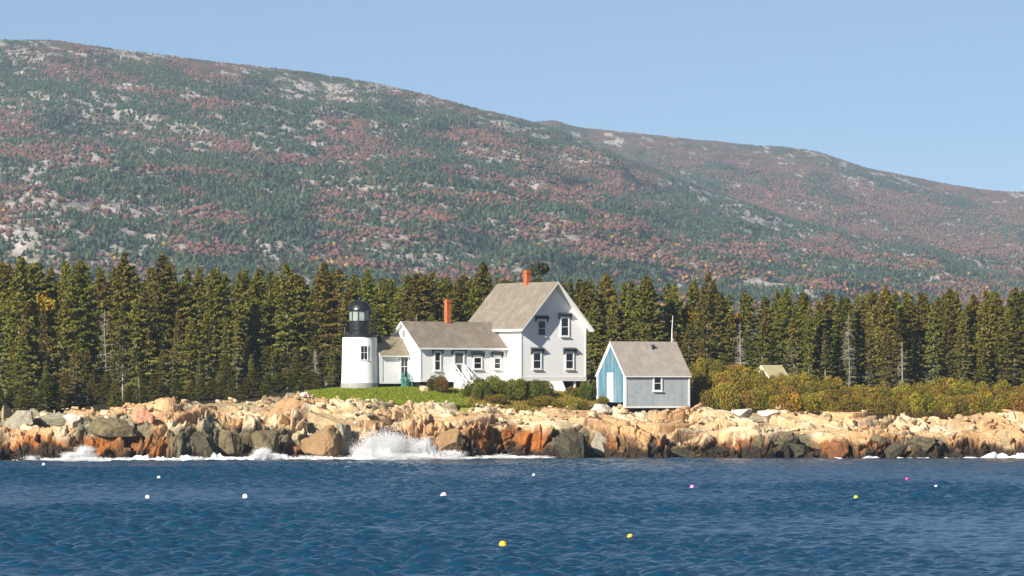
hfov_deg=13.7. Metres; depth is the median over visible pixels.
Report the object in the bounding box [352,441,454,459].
white water
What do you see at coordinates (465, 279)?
spruce tree
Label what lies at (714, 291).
spruce tree
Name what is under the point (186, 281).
spruce tree
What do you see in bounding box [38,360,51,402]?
spruce tree
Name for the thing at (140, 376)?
spruce tree
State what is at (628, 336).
spruce tree
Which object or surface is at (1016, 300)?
spruce tree
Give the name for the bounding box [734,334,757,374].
spruce tree
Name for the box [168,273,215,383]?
spruce tree
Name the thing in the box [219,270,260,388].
spruce tree
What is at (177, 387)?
spruce tree
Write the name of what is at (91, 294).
spruce tree
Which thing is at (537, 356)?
window
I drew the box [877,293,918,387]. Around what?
spruce tree
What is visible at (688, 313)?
maple tree
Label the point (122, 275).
spruce tree
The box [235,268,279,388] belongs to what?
spruce tree
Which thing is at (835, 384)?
shrub
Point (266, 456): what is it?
wave splash
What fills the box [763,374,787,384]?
shrub
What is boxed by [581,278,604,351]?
spruce tree
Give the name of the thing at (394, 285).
spruce tree
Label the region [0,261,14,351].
spruce tree
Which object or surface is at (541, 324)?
window
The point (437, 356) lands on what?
window
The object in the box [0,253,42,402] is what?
spruce tree
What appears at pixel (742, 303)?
spruce tree
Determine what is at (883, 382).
shrub
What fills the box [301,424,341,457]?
boulder
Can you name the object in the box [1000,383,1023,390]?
shrub
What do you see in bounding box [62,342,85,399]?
spruce tree
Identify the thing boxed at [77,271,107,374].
spruce tree
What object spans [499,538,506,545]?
buoy
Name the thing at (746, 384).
shrub
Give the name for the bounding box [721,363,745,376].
shrub
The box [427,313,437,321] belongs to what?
spruce tree
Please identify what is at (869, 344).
spruce tree
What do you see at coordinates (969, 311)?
spruce tree
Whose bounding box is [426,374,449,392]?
shrub
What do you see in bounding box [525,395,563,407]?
shrub
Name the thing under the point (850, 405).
shrub
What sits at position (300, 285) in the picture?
spruce tree
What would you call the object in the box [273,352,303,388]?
spruce tree
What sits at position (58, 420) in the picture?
boulder
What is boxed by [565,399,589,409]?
shrub
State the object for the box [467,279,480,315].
spruce tree
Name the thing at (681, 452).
boulder
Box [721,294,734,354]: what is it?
spruce tree
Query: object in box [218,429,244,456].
boulder
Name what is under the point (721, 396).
shrub
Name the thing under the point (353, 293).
spruce tree
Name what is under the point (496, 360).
window
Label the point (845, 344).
dead tree
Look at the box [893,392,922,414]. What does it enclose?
shrub
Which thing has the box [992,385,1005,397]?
shrub
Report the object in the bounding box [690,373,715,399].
shrub
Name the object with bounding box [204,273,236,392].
spruce tree
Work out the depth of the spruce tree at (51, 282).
434.55 m
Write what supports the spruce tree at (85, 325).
on the ground at (99, 407)
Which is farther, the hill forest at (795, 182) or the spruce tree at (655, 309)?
the hill forest at (795, 182)
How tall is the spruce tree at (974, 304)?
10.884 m
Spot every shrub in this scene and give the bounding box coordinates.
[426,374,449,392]
[461,383,472,396]
[466,374,499,397]
[471,384,494,399]
[484,393,506,402]
[489,378,527,399]
[504,377,536,399]
[521,379,554,400]
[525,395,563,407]
[564,386,580,397]
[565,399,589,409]
[578,381,596,400]
[596,395,608,404]
[688,368,699,375]
[690,372,710,390]
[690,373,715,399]
[690,387,717,407]
[692,357,723,375]
[708,381,745,408]
[710,370,739,390]
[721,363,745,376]
[723,369,748,380]
[725,388,770,408]
[732,375,764,394]
[737,366,767,385]
[751,376,773,391]
[760,385,788,408]
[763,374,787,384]
[767,385,802,411]
[769,373,786,390]
[779,379,806,394]
[783,371,808,385]
[799,380,827,393]
[799,390,832,411]
[800,375,832,389]
[819,389,844,411]
[824,375,844,390]
[826,389,849,401]
[831,394,863,411]
[837,386,851,399]
[845,384,858,395]
[851,387,877,400]
[856,384,884,394]
[856,396,883,413]
[864,387,903,400]
[867,396,909,414]
[878,381,890,389]
[889,386,910,400]
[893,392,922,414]
[897,381,920,391]
[905,386,932,397]
[906,392,946,414]
[909,410,928,418]
[916,382,941,392]
[926,376,947,390]
[927,410,949,418]
[930,384,954,397]
[936,394,967,419]
[943,381,977,396]
[944,377,975,391]
[952,392,990,414]
[961,411,978,415]
[967,396,1006,414]
[973,384,992,397]
[975,381,994,393]
[988,379,1014,393]
[988,390,1023,409]
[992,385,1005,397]
[999,387,1023,395]
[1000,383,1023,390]
[1005,392,1023,411]
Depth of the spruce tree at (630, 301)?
438.97 m
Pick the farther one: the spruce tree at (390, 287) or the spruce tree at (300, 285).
the spruce tree at (300, 285)
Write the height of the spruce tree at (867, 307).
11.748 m
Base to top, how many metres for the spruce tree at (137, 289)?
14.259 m
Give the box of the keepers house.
[371,270,593,391]
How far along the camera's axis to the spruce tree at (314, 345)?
414.41 m
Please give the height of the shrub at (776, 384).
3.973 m
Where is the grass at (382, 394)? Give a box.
[306,386,605,410]
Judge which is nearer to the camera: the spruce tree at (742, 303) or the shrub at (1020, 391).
the shrub at (1020, 391)
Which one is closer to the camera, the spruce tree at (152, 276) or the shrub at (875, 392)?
the shrub at (875, 392)
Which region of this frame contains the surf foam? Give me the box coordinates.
[14,452,1023,460]
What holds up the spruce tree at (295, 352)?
on the ground at (99, 407)
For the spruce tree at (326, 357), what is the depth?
414.70 m
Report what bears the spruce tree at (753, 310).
on the ground at (99, 407)
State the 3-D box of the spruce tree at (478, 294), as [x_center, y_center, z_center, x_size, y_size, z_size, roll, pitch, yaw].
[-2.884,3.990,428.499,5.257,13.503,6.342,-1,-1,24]
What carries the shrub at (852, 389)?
on the ground at (99, 407)
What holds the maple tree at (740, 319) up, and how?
on the ground at (99, 407)
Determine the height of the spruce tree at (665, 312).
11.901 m
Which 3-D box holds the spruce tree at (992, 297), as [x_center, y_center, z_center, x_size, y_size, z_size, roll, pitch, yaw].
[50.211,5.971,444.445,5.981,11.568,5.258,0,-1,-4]
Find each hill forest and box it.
[0,39,1023,352]
[535,120,1023,257]
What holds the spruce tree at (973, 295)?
on the ground at (99, 407)
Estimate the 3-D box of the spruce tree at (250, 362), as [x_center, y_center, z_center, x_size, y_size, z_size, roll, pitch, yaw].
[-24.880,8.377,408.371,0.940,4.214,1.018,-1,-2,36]
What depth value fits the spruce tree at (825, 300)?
461.29 m
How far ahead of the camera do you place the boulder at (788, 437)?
378.02 m
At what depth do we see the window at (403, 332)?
398.52 m
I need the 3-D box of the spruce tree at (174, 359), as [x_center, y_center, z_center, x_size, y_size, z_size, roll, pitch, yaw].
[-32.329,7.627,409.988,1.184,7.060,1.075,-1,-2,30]
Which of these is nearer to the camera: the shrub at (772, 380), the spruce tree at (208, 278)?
the shrub at (772, 380)
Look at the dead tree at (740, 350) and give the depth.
419.92 m
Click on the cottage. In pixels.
(769, 370)
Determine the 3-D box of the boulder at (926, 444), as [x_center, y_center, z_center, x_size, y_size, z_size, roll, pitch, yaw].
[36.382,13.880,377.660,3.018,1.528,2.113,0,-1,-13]
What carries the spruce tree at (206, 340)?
on the ground at (99, 407)
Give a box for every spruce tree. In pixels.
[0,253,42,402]
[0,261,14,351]
[0,263,30,387]
[0,264,40,391]
[0,292,11,392]
[0,388,8,408]
[2,388,17,406]
[3,345,25,403]
[7,333,38,401]
[8,264,59,397]
[13,385,33,410]
[18,299,36,391]
[22,389,38,409]
[26,377,62,412]
[30,261,54,397]
[33,301,56,397]
[37,298,79,400]
[38,258,104,400]
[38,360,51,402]
[39,270,68,397]
[43,383,67,411]
[45,263,57,376]
[48,263,86,378]
[54,260,71,371]
[58,371,78,407]
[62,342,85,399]
[66,349,78,393]
[67,265,94,375]
[67,268,100,394]
[71,386,91,405]
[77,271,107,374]
[77,347,99,399]
[78,381,100,404]
[83,263,102,371]
[87,272,117,397]
[87,370,99,401]
[88,344,113,400]
[92,266,101,329]
[93,270,119,353]
[93,275,135,397]
[94,252,151,394]
[94,371,116,403]
[103,265,154,391]
[104,357,119,401]
[106,378,123,409]
[110,302,132,400]
[117,270,153,394]
[121,298,158,398]
[121,385,134,405]
[131,385,150,403]
[132,368,144,399]
[133,282,157,383]
[135,253,197,396]
[142,325,153,395]
[143,266,153,332]
[146,266,157,385]
[147,373,160,400]
[149,384,171,400]
[150,328,167,387]
[151,263,180,390]
[151,275,187,394]
[152,282,204,390]
[154,349,168,397]
[165,310,185,395]
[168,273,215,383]
[169,331,181,395]
[170,382,186,400]
[172,318,211,394]
[181,268,192,297]
[182,273,190,389]
[182,380,197,399]
[187,266,237,392]
[191,265,210,368]
[193,352,203,395]
[193,379,211,401]
[198,272,228,329]
[198,318,221,395]
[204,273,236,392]
[206,378,221,397]
[208,355,235,392]
[210,273,241,367]
[214,378,231,397]
[216,316,236,392]
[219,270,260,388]
[222,377,238,398]
[226,272,240,350]
[226,318,244,386]
[229,269,263,383]
[230,379,264,399]
[234,335,259,390]
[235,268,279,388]
[238,284,264,374]
[245,368,264,393]
[247,354,254,391]
[253,346,279,390]
[255,282,294,387]
[259,277,293,368]
[260,270,284,378]
[260,374,278,393]
[265,345,276,391]
[268,372,288,392]
[270,263,309,388]
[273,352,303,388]
[274,273,311,367]
[275,277,308,375]
[282,345,306,383]
[282,373,298,391]
[285,268,297,286]
[286,360,303,389]
[293,372,320,391]
[296,261,341,386]
[297,283,327,386]
[300,276,310,368]
[303,269,340,368]
[303,281,330,377]
[305,278,340,384]
[306,335,322,380]
[306,371,320,389]
[313,370,323,387]
[317,346,334,387]
[321,269,350,383]
[324,339,340,386]
[325,350,341,386]
[330,288,353,374]
[335,275,357,374]
[340,280,358,329]
[346,277,376,333]
[353,273,360,285]
[358,268,387,333]
[368,287,387,335]
[371,306,386,336]
[376,279,393,330]
[377,278,387,319]
[379,296,408,336]
[381,279,398,335]
[383,279,403,318]
[387,284,414,335]
[396,274,413,312]
[397,273,440,321]
[405,303,415,320]
[411,272,422,299]
[417,274,439,320]
[418,270,451,321]
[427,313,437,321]
[434,277,448,313]
[438,279,460,312]
[438,295,458,321]
[450,276,468,321]
[454,301,474,321]
[458,272,474,314]
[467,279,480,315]
[469,261,492,312]
[493,277,499,287]
[560,281,571,298]
[567,278,578,304]
[572,279,582,305]
[577,279,607,388]
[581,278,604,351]
[586,301,604,383]
[586,309,603,390]
[594,279,609,326]
[596,271,626,362]
[598,277,619,353]
[599,308,618,365]
[604,284,623,343]
[617,282,633,338]
[618,279,640,339]
[621,274,670,341]
[621,287,643,341]
[624,329,632,341]
[636,290,663,340]
[642,331,652,341]
[658,283,683,341]
[660,281,689,357]
[662,289,676,339]
[669,331,687,362]
[675,299,708,353]
[680,323,701,369]
[682,279,710,348]
[686,285,696,362]
[689,269,721,361]
[689,292,752,366]
[689,294,720,366]
[693,338,708,363]
[701,280,723,352]
[710,337,719,373]
[716,299,736,352]
[720,315,747,365]
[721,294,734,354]
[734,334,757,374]
[737,292,755,371]
[738,291,759,365]
[746,294,762,361]
[750,295,777,366]
[751,321,770,367]
[755,295,790,369]
[755,310,777,364]
[760,290,780,346]
[768,313,787,370]
[771,286,806,375]
[777,297,793,362]
[783,307,802,376]
[790,304,814,378]
[792,291,813,323]
[796,305,819,379]
[798,292,822,378]
[803,307,831,379]
[811,300,831,376]
[817,293,833,352]
[817,330,835,380]
[818,294,844,366]
[824,296,856,381]
[824,340,848,385]
[830,299,878,383]
[841,296,862,378]
[843,309,859,387]
[845,293,871,387]
[852,291,884,386]
[857,290,883,387]
[859,294,879,377]
[861,325,876,387]
[866,284,904,389]
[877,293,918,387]
[879,327,895,387]
[881,302,941,387]
[886,311,912,387]
[894,293,941,377]
[899,290,938,379]
[899,291,912,376]
[906,301,941,385]
[908,295,915,330]
[909,332,926,387]
[920,300,943,384]
[929,293,953,378]
[929,297,944,364]
[934,287,970,382]
[940,330,955,380]
[945,290,976,382]
[953,304,983,385]
[954,296,994,375]
[954,312,975,382]
[959,293,978,376]
[965,288,999,390]
[969,312,992,389]
[973,340,994,386]
[983,290,1008,374]
[988,296,1009,380]
[990,334,1005,384]
[991,309,1023,387]
[992,287,1023,387]
[1001,290,1023,380]
[1012,289,1023,371]
[1017,304,1023,374]
[1017,315,1023,385]
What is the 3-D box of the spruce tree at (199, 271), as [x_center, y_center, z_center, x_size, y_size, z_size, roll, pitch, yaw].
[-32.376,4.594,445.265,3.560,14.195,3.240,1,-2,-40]
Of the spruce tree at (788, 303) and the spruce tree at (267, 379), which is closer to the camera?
the spruce tree at (267, 379)
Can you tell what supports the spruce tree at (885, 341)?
on the ground at (99, 407)
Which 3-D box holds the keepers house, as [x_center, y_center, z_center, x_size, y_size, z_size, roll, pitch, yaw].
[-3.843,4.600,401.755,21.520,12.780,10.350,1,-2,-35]
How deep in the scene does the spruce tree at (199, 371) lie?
409.71 m
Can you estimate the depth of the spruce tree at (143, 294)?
434.91 m
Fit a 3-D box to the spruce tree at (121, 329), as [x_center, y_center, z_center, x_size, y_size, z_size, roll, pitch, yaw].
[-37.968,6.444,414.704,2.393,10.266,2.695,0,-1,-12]
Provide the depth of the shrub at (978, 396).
392.49 m
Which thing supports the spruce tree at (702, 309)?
on the ground at (99, 407)
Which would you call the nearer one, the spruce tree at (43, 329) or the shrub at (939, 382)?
the shrub at (939, 382)
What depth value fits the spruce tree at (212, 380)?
400.54 m
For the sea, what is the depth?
198.32 m
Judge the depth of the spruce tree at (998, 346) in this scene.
426.58 m
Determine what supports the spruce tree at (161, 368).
on the ground at (99, 407)
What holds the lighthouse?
on the ground at (99, 407)
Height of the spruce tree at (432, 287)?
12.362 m
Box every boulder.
[4,410,33,428]
[32,413,65,427]
[63,414,81,427]
[90,418,137,439]
[131,406,154,424]
[189,431,214,456]
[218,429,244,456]
[250,430,278,453]
[300,391,310,398]
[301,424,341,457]
[337,423,352,456]
[420,386,428,391]
[436,428,464,452]
[554,429,585,457]
[591,404,612,413]
[591,431,606,456]
[619,407,628,412]
[670,447,695,457]
[731,409,751,418]
[753,435,764,448]
[757,410,778,419]
[777,431,796,444]
[780,443,814,457]
[824,440,848,457]
[870,434,886,444]
[885,442,906,457]
[907,436,936,451]
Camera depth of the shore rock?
377.69 m
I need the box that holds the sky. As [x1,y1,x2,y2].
[0,0,1023,191]
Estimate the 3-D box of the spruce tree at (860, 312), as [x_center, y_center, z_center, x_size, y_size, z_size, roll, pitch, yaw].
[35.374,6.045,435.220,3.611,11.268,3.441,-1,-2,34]
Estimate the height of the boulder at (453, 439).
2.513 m
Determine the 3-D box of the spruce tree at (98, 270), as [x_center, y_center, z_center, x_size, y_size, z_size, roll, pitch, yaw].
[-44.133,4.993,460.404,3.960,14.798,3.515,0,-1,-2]
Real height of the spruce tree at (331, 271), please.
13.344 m
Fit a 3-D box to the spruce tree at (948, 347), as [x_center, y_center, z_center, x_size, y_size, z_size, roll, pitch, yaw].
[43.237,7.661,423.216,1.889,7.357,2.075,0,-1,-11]
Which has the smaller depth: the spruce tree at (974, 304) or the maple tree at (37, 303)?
the maple tree at (37, 303)
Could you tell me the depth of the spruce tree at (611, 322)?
421.44 m
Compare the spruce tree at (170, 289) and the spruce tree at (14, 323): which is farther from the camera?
the spruce tree at (14, 323)
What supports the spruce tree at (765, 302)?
on the ground at (99, 407)
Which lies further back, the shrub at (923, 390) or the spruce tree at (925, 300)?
the spruce tree at (925, 300)
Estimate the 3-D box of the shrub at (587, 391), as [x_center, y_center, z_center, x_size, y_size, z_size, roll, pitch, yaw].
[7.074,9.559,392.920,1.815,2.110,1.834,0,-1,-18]
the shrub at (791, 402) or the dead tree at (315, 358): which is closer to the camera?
the shrub at (791, 402)
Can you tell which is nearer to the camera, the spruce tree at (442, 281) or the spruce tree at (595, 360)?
the spruce tree at (595, 360)
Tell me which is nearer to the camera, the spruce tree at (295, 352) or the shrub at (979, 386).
the shrub at (979, 386)
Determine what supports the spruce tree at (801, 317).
on the ground at (99, 407)
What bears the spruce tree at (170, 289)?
on the ground at (99, 407)
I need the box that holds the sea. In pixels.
[0,457,1023,575]
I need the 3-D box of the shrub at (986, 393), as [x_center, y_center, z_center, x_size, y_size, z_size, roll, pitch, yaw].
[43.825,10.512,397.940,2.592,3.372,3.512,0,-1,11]
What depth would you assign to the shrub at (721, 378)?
397.31 m
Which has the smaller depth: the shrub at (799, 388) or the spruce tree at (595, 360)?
the shrub at (799, 388)
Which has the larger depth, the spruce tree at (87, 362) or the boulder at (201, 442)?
the spruce tree at (87, 362)
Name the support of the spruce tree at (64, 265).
on the ground at (99, 407)
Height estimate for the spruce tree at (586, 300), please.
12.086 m
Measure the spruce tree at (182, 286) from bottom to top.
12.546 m
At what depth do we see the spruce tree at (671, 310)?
432.14 m
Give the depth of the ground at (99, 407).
395.45 m
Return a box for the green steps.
[401,372,412,386]
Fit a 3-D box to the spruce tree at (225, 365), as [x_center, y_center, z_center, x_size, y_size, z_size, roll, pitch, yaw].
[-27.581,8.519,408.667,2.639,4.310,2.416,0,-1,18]
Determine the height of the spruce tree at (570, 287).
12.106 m
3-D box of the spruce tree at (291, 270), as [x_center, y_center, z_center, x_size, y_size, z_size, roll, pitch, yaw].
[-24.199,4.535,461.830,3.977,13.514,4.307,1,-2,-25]
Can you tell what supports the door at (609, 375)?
in the shed
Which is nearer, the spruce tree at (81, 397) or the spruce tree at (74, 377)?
the spruce tree at (81, 397)
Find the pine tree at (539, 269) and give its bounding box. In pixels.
[526,261,551,281]
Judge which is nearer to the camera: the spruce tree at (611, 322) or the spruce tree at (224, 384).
the spruce tree at (224, 384)
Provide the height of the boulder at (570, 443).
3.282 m
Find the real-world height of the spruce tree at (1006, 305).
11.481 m
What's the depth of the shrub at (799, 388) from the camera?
396.07 m
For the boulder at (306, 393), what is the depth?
384.69 m
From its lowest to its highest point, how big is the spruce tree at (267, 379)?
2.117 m
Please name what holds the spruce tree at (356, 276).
on the ground at (99, 407)
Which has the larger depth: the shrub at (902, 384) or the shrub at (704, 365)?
the shrub at (704, 365)
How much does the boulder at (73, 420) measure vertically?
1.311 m
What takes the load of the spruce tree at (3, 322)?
on the ground at (99, 407)
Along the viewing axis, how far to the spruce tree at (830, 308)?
451.76 m
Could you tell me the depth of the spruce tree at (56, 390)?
396.29 m
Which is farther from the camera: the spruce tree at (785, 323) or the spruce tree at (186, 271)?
the spruce tree at (186, 271)
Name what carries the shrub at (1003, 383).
on the ground at (99, 407)
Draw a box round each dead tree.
[97,309,112,401]
[311,351,319,386]
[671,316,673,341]
[734,322,746,364]
[840,315,858,385]
[898,343,905,384]
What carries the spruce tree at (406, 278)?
on the ground at (99, 407)
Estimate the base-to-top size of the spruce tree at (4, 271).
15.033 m
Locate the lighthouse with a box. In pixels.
[341,297,378,388]
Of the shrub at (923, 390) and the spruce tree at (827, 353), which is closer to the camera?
the shrub at (923, 390)
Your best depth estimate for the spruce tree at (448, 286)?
444.59 m
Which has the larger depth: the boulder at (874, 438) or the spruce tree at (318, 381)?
the spruce tree at (318, 381)
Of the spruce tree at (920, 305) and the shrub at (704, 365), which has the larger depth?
the spruce tree at (920, 305)
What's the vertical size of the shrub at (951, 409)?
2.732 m
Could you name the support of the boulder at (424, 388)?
on the ground at (99, 407)
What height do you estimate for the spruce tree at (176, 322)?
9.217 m
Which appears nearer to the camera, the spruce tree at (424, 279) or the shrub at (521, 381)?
the shrub at (521, 381)
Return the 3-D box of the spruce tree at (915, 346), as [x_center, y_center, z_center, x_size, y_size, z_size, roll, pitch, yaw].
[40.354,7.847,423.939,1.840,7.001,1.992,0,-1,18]
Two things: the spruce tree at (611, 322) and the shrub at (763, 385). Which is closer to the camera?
the shrub at (763, 385)
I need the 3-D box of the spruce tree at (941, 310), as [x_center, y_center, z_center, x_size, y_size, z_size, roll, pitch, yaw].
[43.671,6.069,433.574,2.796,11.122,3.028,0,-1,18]
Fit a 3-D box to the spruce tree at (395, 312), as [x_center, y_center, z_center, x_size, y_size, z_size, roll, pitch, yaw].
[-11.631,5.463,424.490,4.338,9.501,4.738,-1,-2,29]
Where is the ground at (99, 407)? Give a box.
[0,384,980,457]
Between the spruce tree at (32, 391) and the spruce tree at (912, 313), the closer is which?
the spruce tree at (32, 391)
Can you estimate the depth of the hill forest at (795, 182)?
4671.91 m
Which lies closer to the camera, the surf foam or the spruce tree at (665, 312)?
the surf foam
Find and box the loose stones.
[6,394,1023,434]
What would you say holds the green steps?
on the ground at (99, 407)
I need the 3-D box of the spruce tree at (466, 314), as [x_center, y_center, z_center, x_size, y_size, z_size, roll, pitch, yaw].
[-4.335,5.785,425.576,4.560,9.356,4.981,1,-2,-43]
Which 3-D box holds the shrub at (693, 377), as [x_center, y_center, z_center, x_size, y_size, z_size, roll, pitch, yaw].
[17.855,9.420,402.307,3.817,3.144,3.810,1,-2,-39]
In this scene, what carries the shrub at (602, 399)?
on the grass at (382, 394)
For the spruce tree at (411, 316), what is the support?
on the ground at (99, 407)
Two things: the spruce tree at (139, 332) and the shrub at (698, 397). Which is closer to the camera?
the shrub at (698, 397)
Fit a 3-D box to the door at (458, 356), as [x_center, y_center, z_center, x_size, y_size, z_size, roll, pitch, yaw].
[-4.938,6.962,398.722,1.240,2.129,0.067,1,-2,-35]
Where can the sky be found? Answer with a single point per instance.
(931, 90)
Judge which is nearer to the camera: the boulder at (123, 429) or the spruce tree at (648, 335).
the boulder at (123, 429)
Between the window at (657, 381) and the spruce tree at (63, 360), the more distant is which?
the spruce tree at (63, 360)
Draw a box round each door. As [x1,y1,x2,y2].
[400,357,408,378]
[453,351,464,373]
[607,373,612,401]
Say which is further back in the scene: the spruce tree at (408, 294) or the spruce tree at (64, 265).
the spruce tree at (64, 265)
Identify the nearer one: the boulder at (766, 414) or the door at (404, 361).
the boulder at (766, 414)
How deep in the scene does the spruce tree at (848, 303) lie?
445.42 m
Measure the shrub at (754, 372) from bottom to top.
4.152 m
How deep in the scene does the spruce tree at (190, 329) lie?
412.88 m
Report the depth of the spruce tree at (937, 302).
450.71 m
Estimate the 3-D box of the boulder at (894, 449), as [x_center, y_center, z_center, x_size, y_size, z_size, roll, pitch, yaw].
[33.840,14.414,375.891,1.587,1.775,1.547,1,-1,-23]
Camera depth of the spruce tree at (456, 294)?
433.46 m
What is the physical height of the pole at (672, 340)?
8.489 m
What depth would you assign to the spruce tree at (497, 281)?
432.39 m
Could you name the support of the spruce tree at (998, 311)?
on the ground at (99, 407)
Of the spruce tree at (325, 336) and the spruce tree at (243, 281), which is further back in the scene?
the spruce tree at (243, 281)
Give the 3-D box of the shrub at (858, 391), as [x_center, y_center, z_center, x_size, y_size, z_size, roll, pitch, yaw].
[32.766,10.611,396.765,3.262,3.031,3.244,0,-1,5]
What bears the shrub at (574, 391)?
on the ground at (99, 407)
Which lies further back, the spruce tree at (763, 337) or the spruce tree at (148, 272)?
the spruce tree at (148, 272)
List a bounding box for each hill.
[0,40,1023,395]
[536,121,1023,257]
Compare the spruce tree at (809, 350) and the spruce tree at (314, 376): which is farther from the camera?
the spruce tree at (809, 350)
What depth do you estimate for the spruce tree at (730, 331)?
425.82 m
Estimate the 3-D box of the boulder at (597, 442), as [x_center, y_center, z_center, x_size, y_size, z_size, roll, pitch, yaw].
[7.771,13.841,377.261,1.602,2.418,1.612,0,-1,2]
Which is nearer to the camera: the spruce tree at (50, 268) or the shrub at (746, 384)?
the shrub at (746, 384)
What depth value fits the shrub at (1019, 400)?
392.30 m
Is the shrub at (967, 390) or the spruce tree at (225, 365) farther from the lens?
the spruce tree at (225, 365)
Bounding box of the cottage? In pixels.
[759,365,789,379]
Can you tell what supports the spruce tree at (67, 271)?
on the ground at (99, 407)
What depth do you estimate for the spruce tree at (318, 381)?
408.09 m
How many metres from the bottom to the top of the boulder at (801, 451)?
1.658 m
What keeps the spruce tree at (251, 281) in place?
on the ground at (99, 407)
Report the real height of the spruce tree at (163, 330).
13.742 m
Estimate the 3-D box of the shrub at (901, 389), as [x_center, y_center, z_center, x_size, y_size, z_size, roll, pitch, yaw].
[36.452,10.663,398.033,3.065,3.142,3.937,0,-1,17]
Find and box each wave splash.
[52,443,115,460]
[249,446,284,459]
[344,423,471,459]
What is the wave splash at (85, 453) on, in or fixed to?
on the sea
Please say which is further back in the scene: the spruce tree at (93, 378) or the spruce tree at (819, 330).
the spruce tree at (819, 330)
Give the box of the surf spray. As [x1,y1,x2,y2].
[20,453,553,460]
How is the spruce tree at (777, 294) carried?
on the ground at (99, 407)
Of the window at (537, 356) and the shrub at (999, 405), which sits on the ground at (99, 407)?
the shrub at (999, 405)
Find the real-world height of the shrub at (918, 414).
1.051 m
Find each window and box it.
[360,345,367,359]
[401,330,406,338]
[433,351,441,371]
[473,357,482,369]
[493,357,501,369]
[532,352,542,369]
[537,320,546,336]
[560,317,569,336]
[565,352,574,369]
[652,377,662,391]
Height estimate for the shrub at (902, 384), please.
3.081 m
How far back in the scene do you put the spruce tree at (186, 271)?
462.39 m
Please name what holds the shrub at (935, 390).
on the ground at (99, 407)
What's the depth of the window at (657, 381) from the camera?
390.14 m
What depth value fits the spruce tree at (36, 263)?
446.82 m
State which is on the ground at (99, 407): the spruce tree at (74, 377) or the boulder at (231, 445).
the spruce tree at (74, 377)
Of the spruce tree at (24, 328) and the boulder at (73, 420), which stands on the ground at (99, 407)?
the spruce tree at (24, 328)
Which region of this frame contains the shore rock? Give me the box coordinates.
[0,391,1023,460]
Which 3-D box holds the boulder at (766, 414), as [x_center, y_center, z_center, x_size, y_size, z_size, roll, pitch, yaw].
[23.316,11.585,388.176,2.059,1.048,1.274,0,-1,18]
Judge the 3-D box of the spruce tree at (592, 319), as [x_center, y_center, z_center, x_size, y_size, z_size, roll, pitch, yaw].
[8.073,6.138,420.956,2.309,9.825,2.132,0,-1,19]
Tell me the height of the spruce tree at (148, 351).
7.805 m
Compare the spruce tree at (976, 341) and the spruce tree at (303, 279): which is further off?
the spruce tree at (303, 279)
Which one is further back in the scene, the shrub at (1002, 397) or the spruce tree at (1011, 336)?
the spruce tree at (1011, 336)
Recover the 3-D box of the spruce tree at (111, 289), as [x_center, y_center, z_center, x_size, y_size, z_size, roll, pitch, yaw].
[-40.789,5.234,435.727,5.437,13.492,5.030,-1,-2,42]
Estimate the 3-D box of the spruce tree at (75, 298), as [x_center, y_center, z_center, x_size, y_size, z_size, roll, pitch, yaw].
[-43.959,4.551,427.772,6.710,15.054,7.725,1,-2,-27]
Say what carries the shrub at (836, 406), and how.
on the ground at (99, 407)
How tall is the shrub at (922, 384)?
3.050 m
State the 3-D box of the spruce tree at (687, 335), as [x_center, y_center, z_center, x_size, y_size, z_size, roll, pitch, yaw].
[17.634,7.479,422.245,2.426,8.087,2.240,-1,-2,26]
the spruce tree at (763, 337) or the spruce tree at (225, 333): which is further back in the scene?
the spruce tree at (763, 337)
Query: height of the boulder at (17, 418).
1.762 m
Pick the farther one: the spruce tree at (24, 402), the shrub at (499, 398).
the spruce tree at (24, 402)
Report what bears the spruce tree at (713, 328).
on the ground at (99, 407)
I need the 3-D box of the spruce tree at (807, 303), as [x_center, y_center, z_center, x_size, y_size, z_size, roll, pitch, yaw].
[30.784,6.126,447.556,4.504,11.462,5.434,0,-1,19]
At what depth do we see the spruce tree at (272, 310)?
434.20 m
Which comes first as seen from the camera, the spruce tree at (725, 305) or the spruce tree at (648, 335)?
the spruce tree at (648, 335)
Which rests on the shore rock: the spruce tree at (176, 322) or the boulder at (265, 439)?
the boulder at (265, 439)
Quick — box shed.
[595,341,691,413]
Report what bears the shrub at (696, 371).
on the ground at (99, 407)
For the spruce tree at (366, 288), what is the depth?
427.83 m
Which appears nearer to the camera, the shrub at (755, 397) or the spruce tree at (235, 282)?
the shrub at (755, 397)
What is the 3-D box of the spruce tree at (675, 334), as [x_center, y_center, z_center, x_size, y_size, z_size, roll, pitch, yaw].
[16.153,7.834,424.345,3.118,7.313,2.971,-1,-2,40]
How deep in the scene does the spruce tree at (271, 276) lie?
459.25 m
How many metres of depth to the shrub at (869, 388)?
401.94 m
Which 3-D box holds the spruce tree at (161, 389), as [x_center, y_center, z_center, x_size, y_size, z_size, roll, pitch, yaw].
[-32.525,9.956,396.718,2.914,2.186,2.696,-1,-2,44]
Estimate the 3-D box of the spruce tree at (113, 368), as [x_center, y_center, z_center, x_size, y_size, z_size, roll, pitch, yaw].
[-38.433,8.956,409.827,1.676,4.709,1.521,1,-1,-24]
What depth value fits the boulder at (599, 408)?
385.61 m
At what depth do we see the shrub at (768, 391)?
393.55 m
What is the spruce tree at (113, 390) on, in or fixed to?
on the ground at (99, 407)
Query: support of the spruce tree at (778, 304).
on the ground at (99, 407)
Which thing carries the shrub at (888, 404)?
on the ground at (99, 407)
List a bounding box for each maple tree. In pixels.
[29,290,58,389]
[680,305,698,368]
[720,313,745,363]
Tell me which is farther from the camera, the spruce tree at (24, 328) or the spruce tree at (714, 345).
the spruce tree at (714, 345)
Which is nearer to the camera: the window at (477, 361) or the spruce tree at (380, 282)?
the window at (477, 361)

